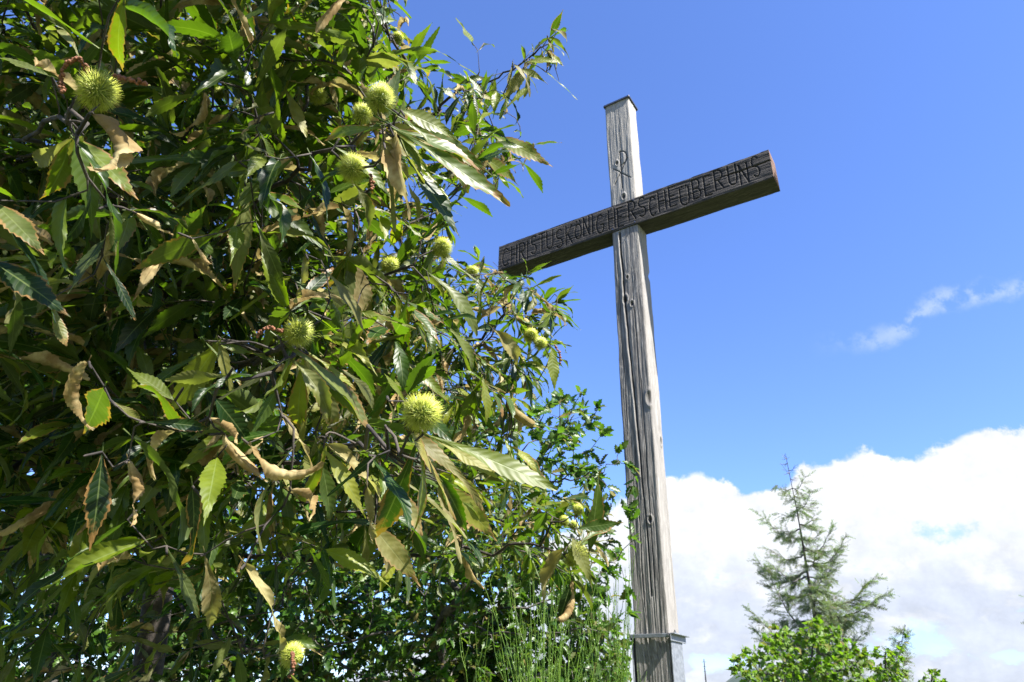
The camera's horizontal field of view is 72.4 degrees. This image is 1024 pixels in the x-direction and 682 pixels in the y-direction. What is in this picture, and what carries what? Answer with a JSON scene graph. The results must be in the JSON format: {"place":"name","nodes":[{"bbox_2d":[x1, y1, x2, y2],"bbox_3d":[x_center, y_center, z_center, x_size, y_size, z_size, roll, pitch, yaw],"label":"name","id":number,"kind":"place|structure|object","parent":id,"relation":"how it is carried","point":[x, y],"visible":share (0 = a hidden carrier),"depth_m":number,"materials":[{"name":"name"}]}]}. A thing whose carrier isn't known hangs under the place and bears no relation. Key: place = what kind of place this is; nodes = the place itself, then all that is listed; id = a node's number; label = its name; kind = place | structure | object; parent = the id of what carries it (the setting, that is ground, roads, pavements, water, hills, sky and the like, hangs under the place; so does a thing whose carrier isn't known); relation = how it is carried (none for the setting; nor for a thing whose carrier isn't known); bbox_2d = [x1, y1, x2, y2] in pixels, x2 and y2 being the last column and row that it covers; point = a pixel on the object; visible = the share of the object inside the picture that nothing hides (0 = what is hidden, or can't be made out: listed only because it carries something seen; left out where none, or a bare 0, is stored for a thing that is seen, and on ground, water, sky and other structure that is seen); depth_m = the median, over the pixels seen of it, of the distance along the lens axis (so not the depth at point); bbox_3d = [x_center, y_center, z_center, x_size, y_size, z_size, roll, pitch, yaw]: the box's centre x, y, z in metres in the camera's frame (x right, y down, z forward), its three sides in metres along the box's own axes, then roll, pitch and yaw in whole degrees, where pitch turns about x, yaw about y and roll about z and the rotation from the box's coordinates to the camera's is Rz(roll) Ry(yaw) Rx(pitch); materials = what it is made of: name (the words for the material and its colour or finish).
{"place":"outdoors","nodes":[
{"label":"outdoors","id":0,"kind":"place"},
{"bbox_2d":[0,512,284,681],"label":"tree","id":1,"kind":"object","parent":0,"point":[175,649],"visible":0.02,"depth_m":6.45,"materials":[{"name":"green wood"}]},
{"bbox_2d":[0,95,503,681],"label":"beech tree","id":2,"kind":"object","parent":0,"point":[250,547],"visible":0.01,"depth_m":9.48,"materials":[{"name":"green plant"}]},
{"bbox_2d":[0,0,1023,681],"label":"sky","id":3,"kind":"structure","parent":0,"point":[859,322],"materials":[{"name":"blue"}]},
{"bbox_2d":[726,669,763,681],"bbox_3d":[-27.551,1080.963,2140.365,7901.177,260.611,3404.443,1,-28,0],"label":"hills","id":4,"kind":"structure","parent":0,"point":[734,679],"depth_m":2728.29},
{"bbox_3d":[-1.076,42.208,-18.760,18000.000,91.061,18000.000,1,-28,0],"label":"ground","id":5,"kind":"structure","parent":0,"visible":0},
{"bbox_2d":[0,99,260,681],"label":"tree","id":6,"kind":"object","parent":5,"relation":"on","point":[175,622],"visible":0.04,"depth_m":5.11,"materials":[{"name":"green plant"}]},
{"bbox_2d":[23,268,504,681],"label":"tree","id":7,"kind":"object","parent":5,"relation":"on","point":[247,660],"visible":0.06,"depth_m":5.81,"materials":[{"name":"green plant"}]},
{"bbox_2d":[0,0,623,681],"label":"chestnut tree","id":8,"kind":"object","parent":5,"relation":"on","point":[86,310],"visible":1,"depth_m":1.56,"materials":[{"name":"green plant"}]},
{"bbox_2d":[199,570,615,681],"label":"hazel shrub","id":9,"kind":"object","parent":5,"relation":"on","point":[343,608],"visible":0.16,"depth_m":5.74,"materials":[{"name":"green plant"}]},
{"bbox_2d":[265,385,641,681],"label":"oak tree","id":10,"kind":"object","parent":5,"relation":"on","point":[438,645],"visible":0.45,"depth_m":4.66,"materials":[{"name":"green plant"}]},
{"bbox_2d":[451,619,548,681],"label":"broom shrub","id":11,"kind":"object","parent":5,"relation":"on","point":[485,653],"visible":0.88,"depth_m":3.71,"materials":[{"name":"green plant"}]},
{"bbox_2d":[446,549,631,681],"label":"hazel shrub","id":12,"kind":"object","parent":5,"relation":"on","point":[489,655],"visible":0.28,"depth_m":5.44,"materials":[{"name":"green plant"}]},
{"bbox_2d":[473,529,609,681],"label":"broom shrub","id":13,"kind":"object","parent":5,"relation":"on","point":[560,652],"visible":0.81,"depth_m":3.54,"materials":[{"name":"green plant"}]},
{"bbox_2d":[563,546,646,681],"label":"broom shrub","id":14,"kind":"object","parent":5,"relation":"on","point":[617,650],"visible":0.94,"depth_m":4.07,"materials":[{"name":"green plant"}]},
{"bbox_2d":[498,95,779,681],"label":"wooden cross","id":15,"kind":"object","parent":5,"relation":"on","point":[628,220],"visible":0.98,"depth_m":5.76,"materials":[{"name":"grey wood"}]},
{"bbox_2d":[726,613,876,681],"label":"maple tree","id":16,"kind":"object","parent":5,"relation":"on","point":[816,669],"visible":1,"depth_m":13.79,"materials":[{"name":"green plant"}]},
{"bbox_2d":[742,455,909,681],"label":"conifer tree","id":17,"kind":"object","parent":5,"relation":"on","point":[840,618],"visible":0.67,"depth_m":21.58,"materials":[{"name":"green plant"}]},
{"bbox_2d":[866,633,910,681],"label":"young broadleaf tree","id":18,"kind":"object","parent":5,"relation":"on","point":[892,671],"visible":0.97,"depth_m":16.95,"materials":[{"name":"green plant"}]},
{"bbox_2d":[882,624,915,681],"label":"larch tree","id":19,"kind":"object","parent":5,"relation":"on","point":[899,630],"visible":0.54,"depth_m":24.00,"materials":[{"name":"green plant"}]},
{"bbox_2d":[918,668,947,681],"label":"broadleaf tree","id":20,"kind":"object","parent":5,"relation":"on","point":[935,675],"visible":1,"depth_m":18.95,"materials":[{"name":"green plant"}]}
]}

